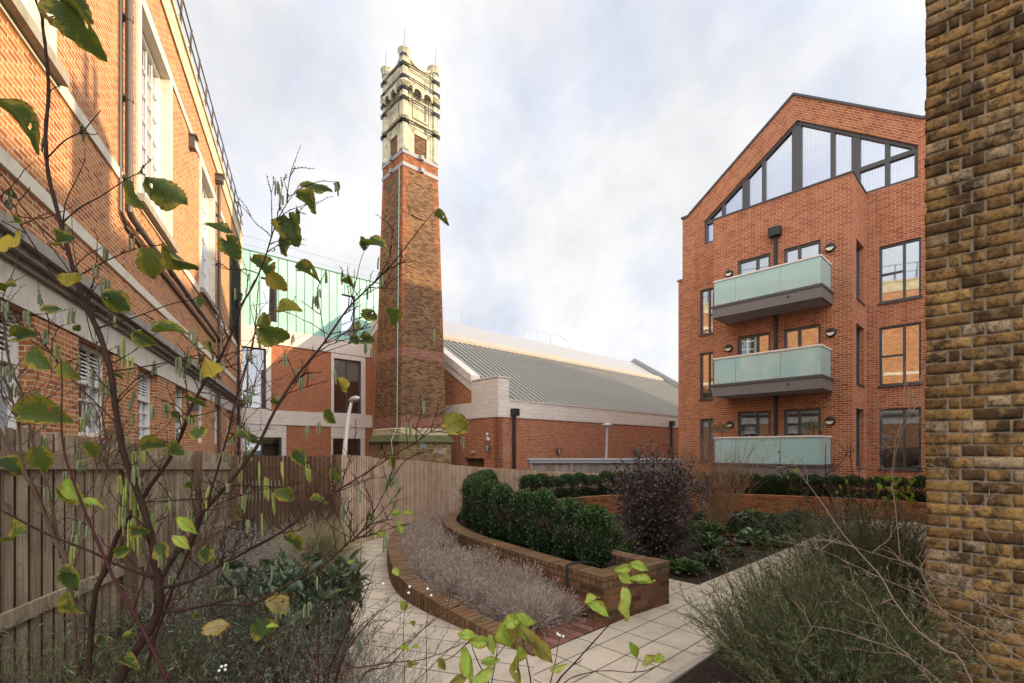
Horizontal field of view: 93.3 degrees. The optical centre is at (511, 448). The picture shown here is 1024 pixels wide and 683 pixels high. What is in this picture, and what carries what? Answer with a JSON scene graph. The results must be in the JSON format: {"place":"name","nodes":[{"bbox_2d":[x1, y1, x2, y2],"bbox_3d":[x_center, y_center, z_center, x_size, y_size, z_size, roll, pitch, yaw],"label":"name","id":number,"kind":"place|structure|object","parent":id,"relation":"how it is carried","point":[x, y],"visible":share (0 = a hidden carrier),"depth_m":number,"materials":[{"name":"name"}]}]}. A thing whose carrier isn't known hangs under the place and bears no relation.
{"place":"outdoors","nodes":[
{"label":"outdoors","id":0,"kind":"place"},
{"bbox_2d":[0,0,247,505],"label":"brick building","id":1,"kind":"structure","parent":0,"point":[140,89],"depth_m":9.26,"materials":[{"name":"brick"}]},
{"bbox_2d":[0,310,18,428],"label":"window","id":2,"kind":"structure","parent":1,"relation":"in","point":[13,347],"depth_m":6.16,"materials":[{"name":"white glass"}]},
{"bbox_2d":[78,342,102,437],"bbox_3d":[-7.341,-0.980,8.084,0.360,1.580,1.475,0,0,-23],"label":"window","id":3,"kind":"structure","parent":1,"relation":"in","point":[82,408],"depth_m":8.39,"materials":[{"name":"white paint"}]},
{"bbox_2d":[138,370,149,439],"bbox_3d":[-8.356,-0.980,10.790,0.120,1.540,1.435,0,0,-23],"label":"window","id":4,"kind":"structure","parent":1,"relation":"in","point":[143,400],"depth_m":11.26,"materials":[{"name":"white paint"}]},
{"bbox_2d":[142,32,159,216],"bbox_3d":[-8.580,-7.401,11.255,0.110,4.192,2.319,0,0,-23],"label":"window","id":5,"kind":"structure","parent":1,"relation":"in","point":[150,75],"depth_m":11.83,"materials":[{"name":"white glass"}]},
{"bbox_2d":[202,184,207,292],"bbox_3d":[-11.057,-7.401,17.104,0.110,4.192,2.319,0,0,-23],"label":"window","id":6,"kind":"structure","parent":1,"relation":"in","point":[204,196],"depth_m":18.06,"materials":[{"name":"white paint"}]},
{"bbox_2d":[239,499,331,537],"bbox_3d":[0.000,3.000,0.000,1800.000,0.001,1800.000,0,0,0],"label":"ground","id":7,"kind":"structure","parent":0,"point":[279,515],"depth_m":22.14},
{"bbox_2d":[241,235,378,501],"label":"copper clad building","id":8,"kind":"structure","parent":7,"relation":"on","point":[297,412],"depth_m":29.28,"materials":[{"name":"brick"}]},
{"bbox_2d":[241,346,264,408],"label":"window","id":9,"kind":"structure","parent":8,"relation":"in","point":[251,369],"depth_m":28.14,"materials":[{"name":"glass"}]},
{"bbox_2d":[243,437,280,480],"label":"window","id":10,"kind":"structure","parent":8,"relation":"in","point":[269,446],"depth_m":28.65,"materials":[{"name":"glass"}]},
{"bbox_2d":[261,277,275,321],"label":"window","id":11,"kind":"structure","parent":8,"relation":"in","point":[270,294],"depth_m":28.66,"materials":[{"name":"glass"}]},
{"bbox_2d":[333,438,359,455],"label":"window","id":12,"kind":"structure","parent":8,"relation":"in","point":[337,448],"depth_m":31.81,"materials":[{"name":"glass"}]},
{"bbox_2d":[334,358,359,413],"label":"window","id":13,"kind":"structure","parent":8,"relation":"in","point":[348,369],"depth_m":31.67,"materials":[{"name":"glass"}]},
{"bbox_2d":[342,294,353,335],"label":"window","id":14,"kind":"structure","parent":8,"relation":"in","point":[346,318],"depth_m":31.95,"materials":[{"name":"glass"}]},
{"bbox_2d":[342,396,359,454],"bbox_3d":[-5.983,0.509,17.981,0.695,4.981,0.232,0,0,9],"label":"street lamp","id":15,"kind":"object","parent":7,"relation":"on","point":[351,400],"visible":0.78,"depth_m":17.94,"materials":[{"name":"white metal"}]},
{"bbox_2d":[367,35,453,463],"bbox_3d":[-5.142,-8.555,24.299,3.222,23.110,3.161,0,0,-43],"label":"brick chimney","id":16,"kind":"object","parent":7,"relation":"on","point":[410,363],"visible":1,"depth_m":23.50,"materials":[{"name":"brick"}]},
{"bbox_2d":[370,307,677,471],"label":"sports hall","id":17,"kind":"structure","parent":7,"relation":"on","point":[519,401],"depth_m":29.05,"materials":[{"name":"brick"}]},
{"bbox_2d":[527,458,683,486],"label":"timber store","id":18,"kind":"structure","parent":7,"relation":"on","point":[589,465],"depth_m":20.00,"materials":[{"name":"grey wood"}]},
{"bbox_2d":[341,536,534,682],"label":"path","id":19,"kind":"structure","parent":0,"point":[506,655],"depth_m":4.52,"materials":[{"name":"beige stone"}]},
{"bbox_2d":[50,511,926,682],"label":"garden soil","id":20,"kind":"structure","parent":0,"point":[711,669],"depth_m":6.72,"materials":[{"name":"brown soil"}]},
{"bbox_2d":[0,427,241,682],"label":"board fence","id":21,"kind":"object","parent":20,"relation":"on","point":[31,563],"visible":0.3,"depth_m":4.06,"materials":[{"name":"brown wood"}]},
{"bbox_2d":[0,222,312,682],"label":"hazel tree","id":22,"kind":"object","parent":20,"relation":"on","point":[9,370],"visible":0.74,"depth_m":2.07,"materials":[{"name":"brown plant"}]},
{"bbox_2d":[0,566,316,682],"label":"feathery bush","id":23,"kind":"object","parent":20,"relation":"on","point":[69,672],"visible":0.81,"depth_m":1.91,"materials":[{"name":"green plant"}]},
{"bbox_2d":[0,589,332,682],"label":"feathery bush","id":24,"kind":"object","parent":20,"relation":"on","point":[153,676],"visible":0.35,"depth_m":2.25,"materials":[{"name":"green plant"}]},
{"bbox_2d":[59,358,278,682],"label":"dogwood","id":25,"kind":"object","parent":20,"relation":"on","point":[69,489],"visible":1,"depth_m":1.29,"materials":[{"name":"red plant"}]},
{"bbox_2d":[76,413,276,660],"bbox_3d":[-2.657,0.692,4.081,1.595,2.220,1.560,0,0,40],"label":"bare shrub","id":26,"kind":"object","parent":20,"relation":"on","point":[213,540],"visible":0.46,"depth_m":3.93,"materials":[{"name":"brown plant"}]},
{"bbox_2d":[0,554,382,682],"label":"curry plant","id":27,"kind":"object","parent":20,"relation":"on","point":[227,633],"visible":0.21,"depth_m":2.72,"materials":[{"name":"grey plant"}]},
{"bbox_2d":[120,537,323,651],"bbox_3d":[-2.257,1.256,4.051,1.562,1.090,1.760,0,0,-36],"label":"santolina","id":28,"kind":"object","parent":20,"relation":"on","point":[205,587],"visible":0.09,"depth_m":3.96,"materials":[{"name":"green plant"}]},
{"bbox_2d":[8,548,460,682],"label":"curry plant","id":29,"kind":"object","parent":20,"relation":"on","point":[260,659],"visible":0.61,"depth_m":2.43,"materials":[{"name":"grey plant"}]},
{"bbox_2d":[101,512,369,619],"bbox_3d":[-2.774,1.180,4.842,2.362,1.244,2.081,0,0,0],"label":"santolina","id":30,"kind":"object","parent":20,"relation":"on","point":[271,555],"visible":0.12,"depth_m":4.85,"materials":[{"name":"plant"}]},
{"bbox_2d":[0,0,473,682],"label":"hazel tree","id":31,"kind":"object","parent":20,"relation":"on","point":[66,18],"visible":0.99,"depth_m":1.56,"materials":[{"name":"green plant"}]},
{"bbox_2d":[188,543,374,679],"bbox_3d":[-1.714,1.289,3.687,1.333,1.134,1.429,0,0,-20],"label":"glossy shrub","id":32,"kind":"object","parent":20,"relation":"on","point":[337,582],"visible":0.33,"depth_m":3.72,"materials":[{"name":"green plant"}]},
{"bbox_2d":[242,454,339,540],"bbox_3d":[-4.441,1.000,9.502,3.018,1.800,0.100,0,0,31],"label":"picket fence","id":33,"kind":"object","parent":20,"relation":"on","point":[263,459],"visible":0.41,"depth_m":9.54,"materials":[{"name":"brown wood"}]},
{"bbox_2d":[264,459,364,542],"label":"bare shrub","id":34,"kind":"object","parent":20,"relation":"on","point":[310,505],"visible":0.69,"depth_m":8.19,"materials":[{"name":"brown plant"}]},
{"bbox_2d":[255,512,376,574],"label":"feather grass","id":35,"kind":"object","parent":20,"relation":"on","point":[327,538],"depth_m":7.10,"materials":[{"name":"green plant"}]},
{"bbox_2d":[204,586,486,682],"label":"santolina","id":36,"kind":"object","parent":20,"relation":"on","point":[388,675],"visible":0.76,"depth_m":2.47,"materials":[{"name":"plant"}]},
{"bbox_2d":[218,509,564,682],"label":"dogwood","id":37,"kind":"object","parent":20,"relation":"on","point":[403,604],"visible":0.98,"depth_m":2.12,"materials":[{"name":"red plant"}]},
{"bbox_2d":[387,514,534,655],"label":"bed kerb","id":38,"kind":"structure","parent":20,"relation":"on","point":[467,618],"depth_m":5.33,"materials":[{"name":"brick"}]},
{"bbox_2d":[404,552,585,621],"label":"bed soil","id":39,"kind":"structure","parent":20,"relation":"on","point":[581,614],"depth_m":5.08,"materials":[{"name":"brown soil"}]},
{"bbox_2d":[398,545,449,582],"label":"lavender","id":40,"kind":"object","parent":39,"relation":"on","point":[433,557],"visible":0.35,"depth_m":6.25,"materials":[{"name":"grey plant"}]},
{"bbox_2d":[409,552,459,590],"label":"lavender","id":41,"kind":"object","parent":39,"relation":"on","point":[430,577],"visible":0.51,"depth_m":5.87,"materials":[{"name":"grey plant"}]},
{"bbox_2d":[419,526,461,555],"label":"lavender","id":42,"kind":"object","parent":39,"relation":"on","point":[443,542],"visible":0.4,"depth_m":7.37,"materials":[{"name":"grey plant"}]},
{"bbox_2d":[423,559,486,612],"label":"lavender","id":43,"kind":"object","parent":39,"relation":"on","point":[452,580],"visible":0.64,"depth_m":5.52,"materials":[{"name":"grey plant"}]},
{"bbox_2d":[446,570,504,614],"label":"lavender","id":44,"kind":"object","parent":39,"relation":"on","point":[477,593],"visible":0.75,"depth_m":5.21,"materials":[{"name":"grey plant"}]},
{"bbox_2d":[463,545,506,575],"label":"lavender","id":45,"kind":"object","parent":39,"relation":"on","point":[485,559],"visible":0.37,"depth_m":6.30,"materials":[{"name":"grey plant"}]},
{"bbox_2d":[470,582,527,620],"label":"lavender","id":46,"kind":"object","parent":39,"relation":"on","point":[501,602],"visible":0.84,"depth_m":4.92,"materials":[{"name":"grey plant"}]},
{"bbox_2d":[497,556,551,591],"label":"lavender","id":47,"kind":"object","parent":39,"relation":"on","point":[522,576],"visible":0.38,"depth_m":5.57,"materials":[{"name":"grey plant"}]},
{"bbox_2d":[497,576,551,622],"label":"lavender","id":48,"kind":"object","parent":39,"relation":"on","point":[525,587],"visible":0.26,"depth_m":5.16,"materials":[{"name":"grey plant"}]},
{"bbox_2d":[539,584,586,622],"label":"lavender","id":49,"kind":"object","parent":39,"relation":"on","point":[566,607],"visible":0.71,"depth_m":4.97,"materials":[{"name":"grey plant"}]},
{"bbox_2d":[340,455,685,543],"bbox_3d":[1.086,1.502,13.864,12.878,2.795,2.820,0,0,-38],"label":"slatted fence","id":50,"kind":"object","parent":20,"relation":"on","point":[430,486],"visible":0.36,"depth_m":10.61,"materials":[{"name":"beige wood"}]},
{"bbox_2d":[494,579,569,640],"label":"lavender","id":51,"kind":"object","parent":20,"relation":"on","point":[534,609],"visible":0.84,"depth_m":4.72,"materials":[{"name":"grey plant"}]},
{"bbox_2d":[435,560,664,682],"bbox_3d":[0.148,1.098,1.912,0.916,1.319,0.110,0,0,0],"label":"dogwood","id":52,"kind":"object","parent":20,"relation":"on","point":[517,623],"visible":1,"depth_m":1.91,"materials":[{"name":"green plant"}]},
{"bbox_2d":[527,616,605,654],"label":"brick paving","id":53,"kind":"structure","parent":20,"relation":"on","point":[576,628],"depth_m":4.74,"materials":[{"name":"brown brick"}]},
{"bbox_2d":[571,435,755,559],"bbox_3d":[2.289,0.919,8.078,2.549,2.319,2.694,0,0,0],"label":"purple shrub","id":54,"kind":"object","parent":20,"relation":"on","point":[656,517],"visible":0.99,"depth_m":7.89,"materials":[{"name":"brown plant"}]},
{"bbox_2d":[630,416,723,536],"bbox_3d":[3.275,0.531,9.942,1.912,2.541,1.601,0,0,0],"label":"bare shrub","id":55,"kind":"object","parent":20,"relation":"on","point":[688,458],"visible":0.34,"depth_m":9.84,"materials":[{"name":"brown plant"}]},
{"bbox_2d":[443,493,926,625],"bbox_3d":[3.962,1.559,11.388,12.487,0.524,7.183,0,0,-35],"label":"ring planter","id":56,"kind":"object","parent":20,"relation":"on","point":[605,584],"visible":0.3,"depth_m":5.86,"materials":[{"name":"brick"}]},
{"bbox_2d":[457,476,486,526],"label":"box shrub","id":57,"kind":"object","parent":56,"relation":"on","point":[465,517],"visible":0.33,"depth_m":8.65,"materials":[{"name":"green plant"}]},
{"bbox_2d":[463,476,493,531],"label":"box shrub","id":58,"kind":"object","parent":56,"relation":"on","point":[477,482],"visible":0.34,"depth_m":8.18,"materials":[{"name":"green plant"}]},
{"bbox_2d":[467,479,505,536],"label":"box shrub","id":59,"kind":"object","parent":56,"relation":"on","point":[485,488],"visible":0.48,"depth_m":7.72,"materials":[{"name":"green plant"}]},
{"bbox_2d":[486,482,516,541],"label":"box shrub","id":60,"kind":"object","parent":56,"relation":"on","point":[500,492],"visible":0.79,"depth_m":7.24,"materials":[{"name":"green plant"}]},
{"bbox_2d":[491,488,544,547],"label":"box shrub","id":61,"kind":"object","parent":56,"relation":"on","point":[517,534],"visible":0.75,"depth_m":6.85,"materials":[{"name":"green plant"}]},
{"bbox_2d":[513,474,544,491],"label":"box shrub","id":62,"kind":"object","parent":56,"relation":"on","point":[528,480],"visible":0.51,"depth_m":12.22,"materials":[{"name":"green plant"}]},
{"bbox_2d":[519,488,557,553],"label":"box shrub","id":63,"kind":"object","parent":56,"relation":"on","point":[537,541],"visible":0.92,"depth_m":6.42,"materials":[{"name":"green plant"}]},
{"bbox_2d":[552,473,577,497],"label":"box shrub","id":64,"kind":"object","parent":56,"relation":"on","point":[569,479],"visible":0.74,"depth_m":13.18,"materials":[{"name":"green plant"}]},
{"bbox_2d":[542,497,596,559],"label":"box shrub","id":65,"kind":"object","parent":56,"relation":"on","point":[563,549],"visible":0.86,"depth_m":6.07,"materials":[{"name":"green plant"}]},
{"bbox_2d":[570,472,591,496],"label":"box shrub","id":66,"kind":"object","parent":56,"relation":"on","point":[581,477],"visible":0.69,"depth_m":13.50,"materials":[{"name":"green plant"}]},
{"bbox_2d":[572,503,624,568],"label":"box shrub","id":67,"kind":"object","parent":56,"relation":"on","point":[588,514],"visible":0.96,"depth_m":5.67,"materials":[{"name":"green plant"}]},
{"bbox_2d":[739,472,764,493],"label":"box shrub","id":68,"kind":"object","parent":56,"relation":"on","point":[758,489],"visible":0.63,"depth_m":14.09,"materials":[{"name":"green plant"}]},
{"bbox_2d":[761,474,783,494],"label":"box shrub","id":69,"kind":"object","parent":56,"relation":"on","point":[773,489],"visible":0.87,"depth_m":13.93,"materials":[{"name":"green plant"}]},
{"bbox_2d":[771,473,802,495],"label":"box shrub","id":70,"kind":"object","parent":56,"relation":"on","point":[792,478],"visible":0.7,"depth_m":13.70,"materials":[{"name":"green plant"}]},
{"bbox_2d":[798,474,824,496],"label":"box shrub","id":71,"kind":"object","parent":56,"relation":"on","point":[811,481],"visible":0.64,"depth_m":13.38,"materials":[{"name":"green plant"}]},
{"bbox_2d":[821,475,852,497],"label":"box shrub","id":72,"kind":"object","parent":56,"relation":"on","point":[835,479],"visible":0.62,"depth_m":13.18,"materials":[{"name":"green plant"}]},
{"bbox_2d":[839,475,867,498],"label":"box shrub","id":73,"kind":"object","parent":56,"relation":"on","point":[855,483],"visible":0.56,"depth_m":12.89,"materials":[{"name":"green plant"}]},
{"bbox_2d":[863,476,889,499],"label":"box shrub","id":74,"kind":"object","parent":56,"relation":"on","point":[872,482],"visible":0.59,"depth_m":12.64,"materials":[{"name":"green plant"}]},
{"bbox_2d":[908,475,926,501],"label":"box shrub","id":75,"kind":"object","parent":56,"relation":"on","point":[919,496],"visible":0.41,"depth_m":12.04,"materials":[{"name":"green plant"}]},
{"bbox_2d":[670,556,705,573],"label":"leafy plant","id":76,"kind":"object","parent":20,"relation":"on","point":[683,566],"visible":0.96,"depth_m":6.91,"materials":[{"name":"green plant"}]},
{"bbox_2d":[557,507,828,561],"bbox_3d":[3.460,1.652,10.511,7.813,0.289,4.521,0,0,-44],"label":"ground cover","id":77,"kind":"object","parent":20,"relation":"on","point":[738,550],"visible":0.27,"depth_m":8.89,"materials":[{"name":"green plant"}]},
{"bbox_2d":[657,628,744,682],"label":"path edging","id":78,"kind":"object","parent":20,"relation":"on","point":[684,669],"depth_m":3.94,"materials":[{"name":"concrete"}]},
{"bbox_2d":[688,530,728,550],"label":"leafy plant","id":79,"kind":"object","parent":20,"relation":"on","point":[700,541],"visible":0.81,"depth_m":8.54,"materials":[{"name":"green plant"}]},
{"bbox_2d":[689,517,728,537],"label":"leafy plant","id":80,"kind":"object","parent":20,"relation":"on","point":[712,527],"visible":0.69,"depth_m":9.73,"materials":[{"name":"green plant"}]},
{"bbox_2d":[691,546,730,570],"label":"leafy plant","id":81,"kind":"object","parent":20,"relation":"on","point":[709,563],"visible":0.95,"depth_m":7.26,"materials":[{"name":"green plant"}]},
{"bbox_2d":[670,394,785,534],"bbox_3d":[4.390,0.288,10.087,2.399,3.030,2.447,0,0,0],"label":"bare shrub","id":82,"kind":"object","parent":20,"relation":"on","point":[722,488],"visible":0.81,"depth_m":10.05,"materials":[{"name":"brown plant"}]},
{"bbox_2d":[723,511,759,528],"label":"leafy plant","id":83,"kind":"object","parent":20,"relation":"on","point":[735,520],"visible":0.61,"depth_m":10.51,"materials":[{"name":"green plant"}]},
{"bbox_2d":[734,527,771,544],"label":"leafy plant","id":84,"kind":"object","parent":20,"relation":"on","point":[753,533],"visible":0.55,"depth_m":9.05,"materials":[{"name":"green plant"}]},
{"bbox_2d":[668,550,887,682],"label":"rosemary","id":85,"kind":"object","parent":20,"relation":"on","point":[729,618],"visible":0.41,"depth_m":3.38,"materials":[{"name":"green plant"}]},
{"bbox_2d":[695,543,924,673],"bbox_3d":[2.164,1.290,3.737,1.556,1.023,1.298,0,0,0],"label":"rosemary","id":86,"kind":"object","parent":20,"relation":"on","point":[785,591],"visible":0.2,"depth_m":3.73,"materials":[{"name":"green plant"}]},
{"bbox_2d":[675,563,965,682],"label":"rosemary","id":87,"kind":"object","parent":20,"relation":"on","point":[789,676],"visible":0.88,"depth_m":2.88,"materials":[{"name":"green plant"}]},
{"bbox_2d":[734,521,925,636],"bbox_3d":[2.729,1.185,4.207,1.393,1.232,1.505,0,0,-23],"label":"rosemary","id":88,"kind":"object","parent":20,"relation":"on","point":[848,573],"visible":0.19,"depth_m":4.07,"materials":[{"name":"green plant"}]},
{"bbox_2d":[740,473,926,641],"bbox_3d":[3.143,1.002,4.427,1.817,1.599,1.961,0,0,0],"label":"rosemary","id":89,"kind":"object","parent":20,"relation":"on","point":[892,544],"visible":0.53,"depth_m":4.41,"materials":[{"name":"green plant"}]},
{"bbox_2d":[762,475,926,603],"bbox_3d":[4.055,1.041,5.313,2.254,1.520,1.835,0,0,0],"label":"silver bush","id":90,"kind":"object","parent":20,"relation":"on","point":[837,506],"visible":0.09,"depth_m":5.34,"materials":[{"name":"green plant"}]},
{"bbox_2d":[768,436,926,545],"bbox_3d":[4.226,0.824,6.453,2.089,1.962,1.989,0,0,-24],"label":"thorny shrub","id":91,"kind":"object","parent":20,"relation":"on","point":[896,492],"visible":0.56,"depth_m":5.89,"materials":[{"name":"brown plant"}]},
{"bbox_2d":[789,489,926,621],"bbox_3d":[3.935,1.089,5.103,1.614,1.424,1.663,0,0,0],"label":"rosemary","id":92,"kind":"object","parent":20,"relation":"on","point":[917,551],"visible":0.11,"depth_m":5.03,"materials":[{"name":"green plant"}]},
{"bbox_2d":[731,524,1023,682],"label":"rosemary","id":93,"kind":"object","parent":20,"relation":"on","point":[912,639],"visible":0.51,"depth_m":3.00,"materials":[{"name":"green plant"}]},
{"bbox_2d":[759,356,1023,682],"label":"bare branches","id":94,"kind":"object","parent":20,"relation":"on","point":[925,635],"visible":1,"depth_m":2.46,"materials":[{"name":"brown plant"}]},
{"bbox_2d":[924,0,1023,682],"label":"stock brick building","id":95,"kind":"structure","parent":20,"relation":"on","point":[974,216],"depth_m":3.00,"materials":[{"name":"brown brick"}]},
{"bbox_2d":[174,0,925,380],"label":"sky","id":96,"kind":"structure","parent":0,"point":[577,137],"materials":[{"name":"white"}]},
{"bbox_2d":[534,520,926,682],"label":"path","id":97,"kind":"structure","parent":0,"point":[669,636],"depth_m":4.49,"materials":[{"name":"beige stone"}]},
{"bbox_2d":[677,92,926,494],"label":"apartment building","id":98,"kind":"structure","parent":0,"point":[801,292],"depth_m":16.56,"materials":[{"name":"brick"}]},
{"bbox_2d":[701,288,712,334],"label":"window","id":99,"kind":"structure","parent":98,"relation":"in","point":[707,294],"depth_m":20.92,"materials":[{"name":"glass"}]},
{"bbox_2d":[701,352,712,398],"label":"window","id":100,"kind":"structure","parent":98,"relation":"in","point":[706,358],"depth_m":21.17,"materials":[{"name":"glass"}]},
{"bbox_2d":[701,418,712,461],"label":"window","id":101,"kind":"structure","parent":98,"relation":"in","point":[705,423],"depth_m":20.95,"materials":[{"name":"glass"}]},
{"bbox_2d":[738,253,769,274],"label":"window","id":102,"kind":"structure","parent":98,"relation":"in","point":[760,262],"depth_m":17.67,"materials":[{"name":"glass"}]},
{"bbox_2d":[738,332,769,354],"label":"window","id":103,"kind":"structure","parent":98,"relation":"in","point":[755,343],"depth_m":18.19,"materials":[{"name":"glass"}]},
{"bbox_2d":[738,411,769,436],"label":"window","id":104,"kind":"structure","parent":98,"relation":"in","point":[762,418],"depth_m":18.23,"materials":[{"name":"glass"}]},
{"bbox_2d":[784,240,820,262],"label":"window","id":105,"kind":"structure","parent":98,"relation":"in","point":[813,248],"depth_m":16.51,"materials":[{"name":"glass"}]},
{"bbox_2d":[784,324,820,348],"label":"window","id":106,"kind":"structure","parent":98,"relation":"in","point":[807,335],"depth_m":17.03,"materials":[{"name":"glass"}]},
{"bbox_2d":[784,408,820,435],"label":"window","id":107,"kind":"structure","parent":98,"relation":"in","point":[794,420],"depth_m":17.08,"materials":[{"name":"glass"}]},
{"bbox_2d":[705,121,917,243],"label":"gable window","id":108,"kind":"structure","parent":98,"relation":"in","point":[808,157],"depth_m":17.96,"materials":[{"name":"glass"}]},
{"bbox_2d":[880,238,920,302],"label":"window","id":109,"kind":"structure","parent":98,"relation":"in","point":[900,263],"depth_m":16.12,"materials":[{"name":"glass"}]},
{"bbox_2d":[880,322,920,385],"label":"window","id":110,"kind":"structure","parent":98,"relation":"in","point":[899,343],"depth_m":16.62,"materials":[{"name":"glass"}]},
{"bbox_2d":[880,407,920,469],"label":"window","id":111,"kind":"structure","parent":98,"relation":"in","point":[908,453],"depth_m":16.50,"materials":[{"name":"glass"}]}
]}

